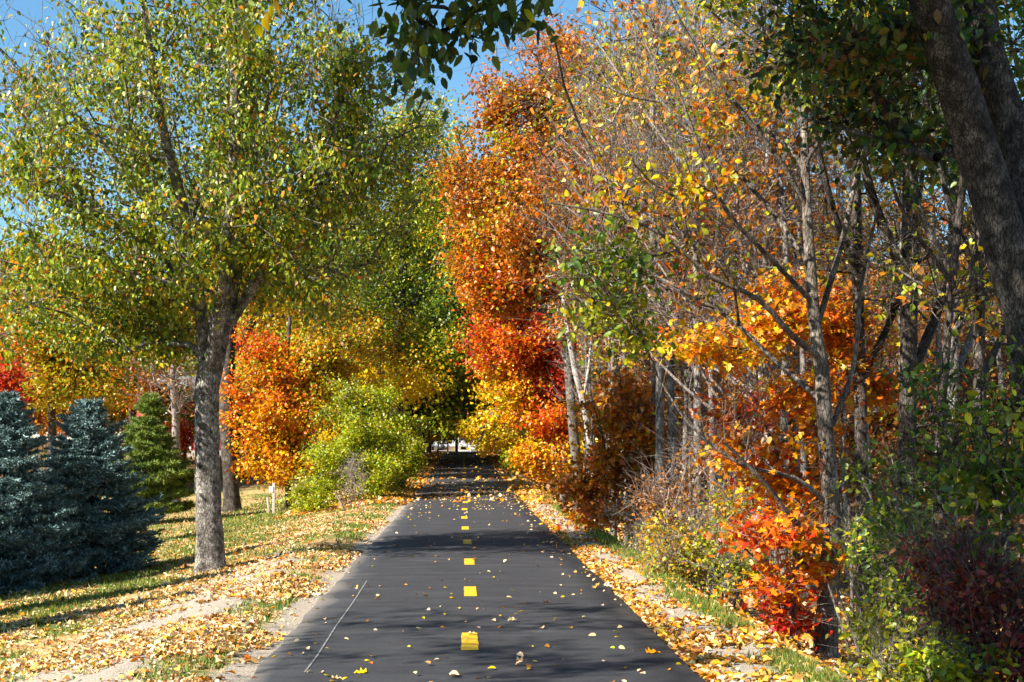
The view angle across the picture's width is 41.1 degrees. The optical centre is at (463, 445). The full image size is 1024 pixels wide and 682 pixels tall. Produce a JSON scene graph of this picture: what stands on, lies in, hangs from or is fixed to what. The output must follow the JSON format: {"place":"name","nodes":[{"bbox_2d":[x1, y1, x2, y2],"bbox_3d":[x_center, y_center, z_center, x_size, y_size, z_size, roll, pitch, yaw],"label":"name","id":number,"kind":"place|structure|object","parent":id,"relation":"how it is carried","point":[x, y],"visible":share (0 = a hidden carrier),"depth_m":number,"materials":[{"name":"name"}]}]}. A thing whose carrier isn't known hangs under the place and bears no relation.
{"place":"outdoors","nodes":[
{"label":"outdoors","id":0,"kind":"place"},
{"bbox_2d":[248,451,706,681],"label":"asphalt path","id":1,"kind":"structure","parent":0,"point":[394,609],"depth_m":12.61,"materials":[{"name":"grey asphalt"}]},
{"bbox_2d":[252,461,681,681],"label":"fallen leaves","id":2,"kind":"object","parent":1,"relation":"on","point":[455,672],"visible":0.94,"depth_m":12.78,"materials":[{"name":"yellow plant"}]},
{"bbox_2d":[0,440,1023,681],"bbox_3d":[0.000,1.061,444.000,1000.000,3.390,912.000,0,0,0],"label":"ground","id":3,"kind":"structure","parent":0,"point":[245,672],"depth_m":14.33,"materials":[{"name":"beige soil"}]},
{"bbox_2d":[0,344,41,458],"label":"broadleaf tree","id":4,"kind":"object","parent":3,"relation":"on","point":[10,379],"visible":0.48,"depth_m":29.89,"materials":[{"name":"red plant"}]},
{"bbox_2d":[0,262,47,423],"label":"woodland tree","id":5,"kind":"object","parent":3,"relation":"on","point":[38,408],"visible":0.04,"depth_m":78.57,"materials":[{"name":"orange plant"}]},
{"bbox_2d":[0,241,70,433],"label":"woodland tree","id":6,"kind":"object","parent":3,"relation":"on","point":[6,266],"visible":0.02,"depth_m":93.93,"materials":[{"name":"green plant"}]},
{"bbox_2d":[0,390,97,594],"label":"blue spruce","id":7,"kind":"object","parent":3,"relation":"on","point":[33,530],"visible":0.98,"depth_m":20.39,"materials":[{"name":"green plant"}]},
{"bbox_2d":[5,235,119,442],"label":"woodland tree","id":8,"kind":"object","parent":3,"relation":"on","point":[40,419],"visible":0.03,"depth_m":86.88,"materials":[{"name":"orange plant"}]},
{"bbox_2d":[0,257,165,468],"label":"broadleaf tree","id":9,"kind":"object","parent":3,"relation":"on","point":[60,387],"visible":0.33,"depth_m":56.48,"materials":[{"name":"yellow plant"}]},
{"bbox_2d":[39,290,138,435],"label":"woodland tree","id":10,"kind":"object","parent":3,"relation":"on","point":[112,419],"visible":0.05,"depth_m":97.68,"materials":[{"name":"orange plant"}]},
{"bbox_2d":[29,397,165,578],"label":"blue spruce","id":11,"kind":"object","parent":3,"relation":"on","point":[114,542],"visible":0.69,"depth_m":21.92,"materials":[{"name":"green plant"}]},
{"bbox_2d":[92,314,178,459],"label":"broadleaf tree","id":12,"kind":"object","parent":3,"relation":"on","point":[132,412],"visible":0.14,"depth_m":64.44,"materials":[{"name":"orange plant"}]},
{"bbox_2d":[92,252,189,433],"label":"woodland tree","id":13,"kind":"object","parent":3,"relation":"on","point":[122,428],"visible":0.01,"depth_m":91.53,"materials":[{"name":"orange plant"}]},
{"bbox_2d":[105,392,195,514],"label":"pine tree","id":14,"kind":"object","parent":3,"relation":"on","point":[163,466],"visible":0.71,"depth_m":40.48,"materials":[{"name":"green plant"}]},
{"bbox_2d":[112,317,197,501],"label":"broadleaf tree","id":15,"kind":"object","parent":3,"relation":"on","point":[174,383],"visible":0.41,"depth_m":51.86,"materials":[{"name":"brown plant"}]},
{"bbox_2d":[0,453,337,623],"bbox_3d":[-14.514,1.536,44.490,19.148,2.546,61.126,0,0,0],"label":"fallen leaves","id":16,"kind":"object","parent":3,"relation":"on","point":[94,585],"visible":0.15,"depth_m":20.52,"materials":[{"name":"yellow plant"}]},
{"bbox_2d":[156,415,194,468],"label":"red bush","id":17,"kind":"object","parent":3,"relation":"on","point":[186,434],"visible":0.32,"depth_m":62.57,"materials":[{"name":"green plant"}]},
{"bbox_2d":[123,376,242,456],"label":"red barn","id":18,"kind":"structure","parent":3,"relation":"on","point":[193,445],"depth_m":71.06,"materials":[{"name":"wood"}]},
{"bbox_2d":[152,374,219,459],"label":"broadleaf tree","id":19,"kind":"object","parent":3,"relation":"on","point":[185,415],"visible":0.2,"depth_m":65.68,"materials":[{"name":"red plant"}]},
{"bbox_2d":[0,498,404,681],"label":"fallen leaves","id":20,"kind":"object","parent":3,"relation":"on","point":[71,658],"visible":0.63,"depth_m":13.74,"materials":[{"name":"yellow plant"}]},
{"bbox_2d":[157,239,252,448],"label":"woodland tree","id":21,"kind":"object","parent":3,"relation":"on","point":[192,322],"visible":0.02,"depth_m":78.23,"materials":[{"name":"green plant"}]},
{"bbox_2d":[0,444,415,681],"bbox_3d":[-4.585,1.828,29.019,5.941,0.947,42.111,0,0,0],"label":"grass","id":22,"kind":"structure","parent":3,"relation":"on","point":[203,658],"depth_m":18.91,"materials":[{"name":"plant"}]},
{"bbox_2d":[121,114,340,512],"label":"dark trunk tree","id":23,"kind":"object","parent":3,"relation":"on","point":[231,498],"visible":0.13,"depth_m":44.77,"materials":[{"name":"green plant"}]},
{"bbox_2d":[0,0,467,572],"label":"pear tree","id":24,"kind":"object","parent":3,"relation":"on","point":[242,236],"visible":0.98,"depth_m":18.62,"materials":[{"name":"green plant"}]},
{"bbox_2d":[266,483,275,513],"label":"marker post","id":25,"kind":"object","parent":3,"relation":"on","point":[272,489],"visible":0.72,"depth_m":40.96,"materials":[{"name":"white wood"}]},
{"bbox_2d":[192,184,382,445],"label":"woodland tree","id":26,"kind":"object","parent":3,"relation":"on","point":[242,389],"depth_m":68.20,"materials":[{"name":"orange plant"}]},
{"bbox_2d":[219,301,399,509],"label":"maple tree","id":27,"kind":"object","parent":3,"relation":"on","point":[278,430],"visible":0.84,"depth_m":41.69,"materials":[{"name":"orange plant"}]},
{"bbox_2d":[235,271,392,491],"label":"maple tree","id":28,"kind":"object","parent":3,"relation":"on","point":[293,335],"visible":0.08,"depth_m":54.51,"materials":[{"name":"yellow plant"}]},
{"bbox_2d":[278,433,371,513],"bbox_3d":[-3.821,0.828,37.877,2.546,2.458,3.414,0,0,0],"label":"leafy bush","id":29,"kind":"object","parent":3,"relation":"on","point":[313,501],"visible":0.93,"depth_m":37.85,"materials":[{"name":"green plant"}]},
{"bbox_2d":[245,222,440,467],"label":"woodland tree","id":30,"kind":"object","parent":3,"relation":"on","point":[410,288],"visible":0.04,"depth_m":61.28,"materials":[{"name":"green plant"}]},
{"bbox_2d":[334,449,377,509],"bbox_3d":[-2.756,0.944,35.428,1.360,1.800,1.796,0,0,0],"label":"weed clump","id":31,"kind":"object","parent":3,"relation":"on","point":[354,481],"visible":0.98,"depth_m":35.34,"materials":[{"name":"brown plant"}]},
{"bbox_2d":[303,370,425,502],"bbox_3d":[-2.846,-0.204,39.291,3.588,4.049,3.859,0,0,0],"label":"leafy bush","id":32,"kind":"object","parent":3,"relation":"on","point":[376,443],"visible":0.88,"depth_m":39.19,"materials":[{"name":"green plant"}]},
{"bbox_2d":[253,184,486,474],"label":"woodland tree","id":33,"kind":"object","parent":3,"relation":"on","point":[438,421],"visible":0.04,"depth_m":66.23,"materials":[{"name":"green plant"}]},
{"bbox_2d":[282,78,496,483],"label":"maple tree","id":34,"kind":"object","parent":3,"relation":"on","point":[426,345],"visible":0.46,"depth_m":48.73,"materials":[{"name":"green plant"}]},
{"bbox_2d":[243,0,559,123],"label":"overhanging tree","id":35,"kind":"object","parent":3,"relation":"on","point":[416,37],"visible":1,"depth_m":7.71,"materials":[{"name":"green plant"}]},
{"bbox_2d":[374,408,431,488],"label":"leafy bush","id":36,"kind":"object","parent":3,"relation":"on","point":[416,463],"visible":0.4,"depth_m":45.93,"materials":[{"name":"green plant"}]},
{"bbox_2d":[347,192,491,438],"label":"woodland tree","id":37,"kind":"object","parent":3,"relation":"on","point":[459,379],"visible":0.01,"depth_m":77.00,"materials":[{"name":"green plant"}]},
{"bbox_2d":[366,216,475,452],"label":"woodland tree","id":38,"kind":"object","parent":3,"relation":"on","point":[452,398],"visible":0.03,"depth_m":77.42,"materials":[{"name":"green plant"}]},
{"bbox_2d":[420,331,474,453],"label":"woodland tree","id":39,"kind":"object","parent":3,"relation":"on","point":[435,439],"visible":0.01,"depth_m":110.97,"materials":[{"name":"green plant"}]},
{"bbox_2d":[272,451,642,529],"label":"fallen leaves","id":40,"kind":"object","parent":3,"relation":"on","point":[527,495],"visible":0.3,"depth_m":44.20,"materials":[{"name":"yellow plant"}]},
{"bbox_2d":[449,208,533,450],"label":"woodland tree","id":41,"kind":"object","parent":3,"relation":"on","point":[470,392],"visible":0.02,"depth_m":86.40,"materials":[{"name":"green plant"}]},
{"bbox_2d":[443,302,592,505],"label":"maple tree","id":42,"kind":"object","parent":3,"relation":"on","point":[519,369],"visible":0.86,"depth_m":39.14,"materials":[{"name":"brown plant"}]},
{"bbox_2d":[498,445,544,478],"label":"leafy bush","id":43,"kind":"object","parent":3,"relation":"on","point":[508,462],"visible":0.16,"depth_m":54.91,"materials":[{"name":"yellow plant"}]},
{"bbox_2d":[413,2,707,514],"bbox_3d":[3.034,-4.679,32.883,8.596,13.194,10.226,0,0,0],"label":"maple tree","id":44,"kind":"object","parent":3,"relation":"on","point":[489,276],"visible":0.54,"depth_m":33.40,"materials":[{"name":"orange plant"}]},
{"bbox_2d":[519,240,601,529],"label":"birch tree","id":45,"kind":"object","parent":3,"relation":"on","point":[578,383],"visible":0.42,"depth_m":27.96,"materials":[{"name":"white plant"}]},
{"bbox_2d":[541,313,603,444],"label":"slender tree","id":46,"kind":"object","parent":3,"relation":"on","point":[590,389],"visible":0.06,"depth_m":37.45,"materials":[{"name":"brown plant"}]},
{"bbox_2d":[519,208,627,517],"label":"slender tree","id":47,"kind":"object","parent":3,"relation":"on","point":[587,389],"visible":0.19,"depth_m":33.18,"materials":[{"name":"green plant"}]},
{"bbox_2d":[521,298,626,491],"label":"woodland tree","id":48,"kind":"object","parent":3,"relation":"on","point":[581,445],"visible":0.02,"depth_m":59.19,"materials":[{"name":"brown plant"}]},
{"bbox_2d":[511,13,648,532],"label":"slender tree","id":49,"kind":"object","parent":3,"relation":"on","point":[555,195],"visible":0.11,"depth_m":29.03,"materials":[{"name":"orange plant"}]},
{"bbox_2d":[537,72,647,535],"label":"slender tree","id":50,"kind":"object","parent":3,"relation":"on","point":[614,532],"visible":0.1,"depth_m":27.08,"materials":[{"name":"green plant"}]},
{"bbox_2d":[549,156,637,525],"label":"slender tree","id":51,"kind":"object","parent":3,"relation":"on","point":[595,382],"visible":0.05,"depth_m":35.02,"materials":[{"name":"brown plant"}]},
{"bbox_2d":[545,182,644,532],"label":"slender tree","id":52,"kind":"object","parent":3,"relation":"on","point":[587,352],"visible":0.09,"depth_m":30.38,"materials":[{"name":"brown plant"}]},
{"bbox_2d":[549,110,652,543],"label":"slender tree","id":53,"kind":"object","parent":3,"relation":"on","point":[624,357],"visible":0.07,"depth_m":25.92,"materials":[{"name":"orange plant"}]},
{"bbox_2d":[526,351,692,548],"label":"maple tree","id":54,"kind":"object","parent":3,"relation":"on","point":[583,487],"visible":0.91,"depth_m":23.71,"materials":[{"name":"brown plant"}]},
{"bbox_2d":[531,19,704,513],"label":"slender tree","id":55,"kind":"object","parent":3,"relation":"on","point":[647,363],"visible":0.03,"depth_m":29.31,"materials":[{"name":"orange plant"}]},
{"bbox_2d":[589,482,681,560],"bbox_3d":[2.669,1.282,20.498,1.211,1.499,2.264,0,0,-15],"label":"brush thicket","id":56,"kind":"object","parent":3,"relation":"on","point":[630,522],"visible":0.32,"depth_m":20.91,"materials":[{"name":"brown plant"}]},
{"bbox_2d":[521,1,775,547],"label":"slender tree","id":57,"kind":"object","parent":3,"relation":"on","point":[672,411],"visible":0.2,"depth_m":22.13,"materials":[{"name":"plant"}]},
{"bbox_2d":[534,0,785,561],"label":"slender tree","id":58,"kind":"object","parent":3,"relation":"on","point":[659,447],"visible":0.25,"depth_m":20.62,"materials":[{"name":"grey plant"}]},
{"bbox_2d":[431,0,908,658],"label":"slender maple","id":59,"kind":"object","parent":3,"relation":"on","point":[621,302],"visible":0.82,"depth_m":13.36,"materials":[{"name":"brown plant"}]},
{"bbox_2d":[589,65,750,558],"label":"slender tree","id":60,"kind":"object","parent":3,"relation":"on","point":[653,400],"visible":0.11,"depth_m":23.62,"materials":[{"name":"orange plant"}]},
{"bbox_2d":[517,0,825,614],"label":"twiggy tree","id":61,"kind":"object","parent":3,"relation":"on","point":[624,81],"visible":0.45,"depth_m":17.23,"materials":[{"name":"brown plant"}]},
{"bbox_2d":[489,0,867,534],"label":"maple tree","id":62,"kind":"object","parent":3,"relation":"on","point":[560,229],"visible":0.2,"depth_m":22.62,"materials":[{"name":"brown plant"}]},
{"bbox_2d":[502,475,861,681],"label":"fallen leaves","id":63,"kind":"object","parent":3,"relation":"on","point":[699,662],"visible":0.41,"depth_m":11.80,"materials":[{"name":"yellow plant"}]},
{"bbox_2d":[607,199,775,501],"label":"woodland tree","id":64,"kind":"object","parent":3,"relation":"on","point":[678,389],"visible":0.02,"depth_m":54.94,"materials":[{"name":"brown plant"}]},
{"bbox_2d":[571,0,812,510],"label":"slender tree","id":65,"kind":"object","parent":3,"relation":"on","point":[689,375],"visible":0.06,"depth_m":26.37,"materials":[{"name":"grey plant"}]},
{"bbox_2d":[530,487,854,681],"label":"grass","id":66,"kind":"structure","parent":3,"relation":"on","point":[791,657],"depth_m":12.75,"materials":[{"name":"plant"}]},
{"bbox_2d":[615,8,789,546],"bbox_3d":[4.585,-3.281,27.845,3.954,11.896,3.769,0,0,-33],"label":"slender tree","id":67,"kind":"object","parent":3,"relation":"on","point":[685,404],"visible":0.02,"depth_m":27.89,"materials":[{"name":"grey plant"}]},
{"bbox_2d":[611,417,796,609],"bbox_3d":[2.886,0.814,16.607,2.221,2.523,3.591,0,0,0],"label":"brush thicket","id":68,"kind":"object","parent":3,"relation":"on","point":[688,558],"visible":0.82,"depth_m":16.31,"materials":[{"name":"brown plant"}]},
{"bbox_2d":[572,0,839,588],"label":"slender tree","id":69,"kind":"object","parent":3,"relation":"on","point":[698,376],"visible":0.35,"depth_m":18.24,"materials":[{"name":"grey plant"}]},
{"bbox_2d":[613,42,816,590],"bbox_3d":[3.605,-1.893,19.424,2.692,8.498,2.825,0,0,-41],"label":"slender tree","id":70,"kind":"object","parent":3,"relation":"on","point":[711,402],"visible":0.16,"depth_m":19.39,"materials":[{"name":"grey plant"}]},
{"bbox_2d":[647,145,789,518],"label":"slender tree","id":71,"kind":"object","parent":3,"relation":"on","point":[692,400],"visible":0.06,"depth_m":23.50,"materials":[{"name":"brown plant"}]},
{"bbox_2d":[619,76,824,581],"bbox_3d":[4.277,-2.006,22.924,3.652,9.120,3.335,0,0,-6],"label":"slender tree","id":72,"kind":"object","parent":3,"relation":"on","point":[716,379],"visible":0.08,"depth_m":22.68,"materials":[{"name":"brown plant"}]},
{"bbox_2d":[645,237,849,625],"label":"maple sapling","id":73,"kind":"object","parent":3,"relation":"on","point":[701,347],"visible":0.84,"depth_m":15.21,"materials":[{"name":"brown plant"}]},
{"bbox_2d":[648,0,866,608],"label":"slender tree","id":74,"kind":"object","parent":3,"relation":"on","point":[780,186],"visible":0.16,"depth_m":19.15,"materials":[{"name":"brown plant"}]},
{"bbox_2d":[688,79,849,559],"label":"slender tree","id":75,"kind":"object","parent":3,"relation":"on","point":[772,365],"visible":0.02,"depth_m":25.48,"materials":[{"name":"orange plant"}]},
{"bbox_2d":[688,193,853,509],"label":"woodland tree","id":76,"kind":"object","parent":3,"relation":"on","point":[791,421],"depth_m":45.99,"materials":[{"name":"brown plant"}]},
{"bbox_2d":[651,0,891,600],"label":"slender tree","id":77,"kind":"object","parent":3,"relation":"on","point":[795,213],"visible":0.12,"depth_m":20.34,"materials":[{"name":"brown plant"}]},
{"bbox_2d":[698,466,861,651],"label":"maple sapling","id":78,"kind":"object","parent":3,"relation":"on","point":[785,531],"visible":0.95,"depth_m":13.24,"materials":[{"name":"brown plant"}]},
{"bbox_2d":[682,335,900,574],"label":"maple sapling","id":79,"kind":"object","parent":3,"relation":"on","point":[796,396],"visible":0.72,"depth_m":14.01,"materials":[{"name":"brown plant"}]},
{"bbox_2d":[705,11,886,596],"bbox_3d":[5.290,-2.298,21.578,3.167,9.996,3.323,0,0,21],"label":"slender tree","id":80,"kind":"object","parent":3,"relation":"on","point":[803,364],"visible":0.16,"depth_m":21.48,"materials":[{"name":"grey plant"}]},
{"bbox_2d":[699,7,923,587],"bbox_3d":[5.927,-2.609,23.712,4.315,10.777,3.941,0,0,27],"label":"slender tree","id":81,"kind":"object","parent":3,"relation":"on","point":[796,354],"visible":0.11,"depth_m":23.50,"materials":[{"name":"grey plant"}]},
{"bbox_2d":[605,501,1023,681],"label":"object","id":82,"kind":"object","parent":3,"relation":"on","point":[806,636],"visible":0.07,"depth_m":15.75,"materials":[{"name":"yellow plant"}]},
{"bbox_2d":[746,134,932,574],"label":"slender tree","id":83,"kind":"object","parent":3,"relation":"on","point":[844,507],"visible":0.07,"depth_m":26.31,"materials":[{"name":"grey plant"}]},
{"bbox_2d":[738,0,947,649],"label":"shaded tree","id":84,"kind":"object","parent":3,"relation":"on","point":[859,425],"visible":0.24,"depth_m":15.44,"materials":[{"name":"brown plant"}]},
{"bbox_2d":[760,242,935,644],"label":"maple sapling","id":85,"kind":"object","parent":3,"relation":"on","point":[839,323],"visible":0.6,"depth_m":15.70,"materials":[{"name":"brown plant"}]},
{"bbox_2d":[677,0,1023,520],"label":"forked tree","id":86,"kind":"object","parent":3,"relation":"on","point":[966,67],"visible":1,"depth_m":9.31,"materials":[{"name":"green plant"}]},
{"bbox_2d":[742,83,960,605],"bbox_3d":[5.682,-1.779,20.500,3.246,8.999,3.247,0,0,45],"label":"slender tree","id":87,"kind":"object","parent":3,"relation":"on","point":[877,247],"visible":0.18,"depth_m":20.60,"materials":[{"name":"brown plant"}]},
{"bbox_2d":[813,157,948,417],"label":"slender tree","id":88,"kind":"object","parent":3,"relation":"on","point":[874,281],"visible":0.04,"depth_m":28.09,"materials":[{"name":"brown plant"}]},
{"bbox_2d":[764,0,1006,481],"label":"slender tree","id":89,"kind":"object","parent":3,"relation":"on","point":[938,348],"visible":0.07,"depth_m":21.76,"materials":[{"name":"brown plant"}]},
{"bbox_2d":[782,2,991,443],"bbox_3d":[5.887,-2.144,18.247,3.253,9.787,3.101,0,0,-2],"label":"slender tree","id":90,"kind":"object","parent":3,"relation":"on","point":[899,243],"visible":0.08,"depth_m":18.33,"materials":[{"name":"brown plant"}]},
{"bbox_2d":[779,199,997,518],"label":"woodland tree","id":91,"kind":"object","parent":3,"relation":"on","point":[888,426],"visible":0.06,"depth_m":39.30,"materials":[{"name":"brown plant"}]},
{"bbox_2d":[783,404,1006,681],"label":"green shrub","id":92,"kind":"object","parent":3,"relation":"on","point":[896,520],"visible":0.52,"depth_m":11.48,"materials":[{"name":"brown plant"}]},
{"bbox_2d":[769,0,1023,597],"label":"shaded tree","id":93,"kind":"object","parent":3,"relation":"on","point":[950,296],"visible":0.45,"depth_m":12.47,"materials":[{"name":"green plant"}]},
{"bbox_2d":[804,126,1002,416],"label":"slender tree","id":94,"kind":"object","parent":3,"relation":"on","point":[961,341],"visible":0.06,"depth_m":23.47,"materials":[{"name":"brown plant"}]},
{"bbox_2d":[799,0,1019,615],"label":"shaded tree","id":95,"kind":"object","parent":3,"relation":"on","point":[906,352],"visible":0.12,"depth_m":14.92,"materials":[{"name":"brown plant"}]},
{"bbox_2d":[819,563,1023,681],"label":"green shrub","id":96,"kind":"object","parent":3,"relation":"on","point":[936,667],"visible":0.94,"depth_m":9.46,"materials":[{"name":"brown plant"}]},
{"bbox_2d":[837,293,1023,681],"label":"green shrub","id":97,"kind":"object","parent":3,"relation":"on","point":[948,474],"visible":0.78,"depth_m":10.27,"materials":[{"name":"green plant"}]},
{"bbox_2d":[840,1,1023,639],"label":"shaded tree","id":98,"kind":"object","parent":3,"relation":"on","point":[963,354],"visible":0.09,"depth_m":14.44,"materials":[{"name":"grey plant"}]},
{"bbox_2d":[849,207,1023,544],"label":"woodland tree","id":99,"kind":"object","parent":3,"relation":"on","point":[991,313],"visible":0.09,"depth_m":34.41,"materials":[{"name":"brown plant"}]},
{"bbox_2d":[851,461,1023,681],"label":"purple shrub","id":100,"kind":"object","parent":3,"relation":"on","point":[978,585],"visible":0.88,"depth_m":9.73,"materials":[{"name":"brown plant"}]},
{"bbox_2d":[866,53,1019,562],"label":"slender tree","id":101,"kind":"object","parent":3,"relation":"on","point":[996,323],"visible":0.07,"depth_m":20.18,"materials":[{"name":"brown plant"}]},
{"bbox_2d":[868,0,1023,678],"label":"shaded tree","id":102,"kind":"object","parent":3,"relation":"on","point":[949,198],"visible":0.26,"depth_m":12.95,"materials":[{"name":"brown plant"}]},
{"bbox_2d":[0,0,1023,445],"label":"sky","id":103,"kind":"structure","parent":0,"point":[459,78],"materials":[{"name":"blue"}]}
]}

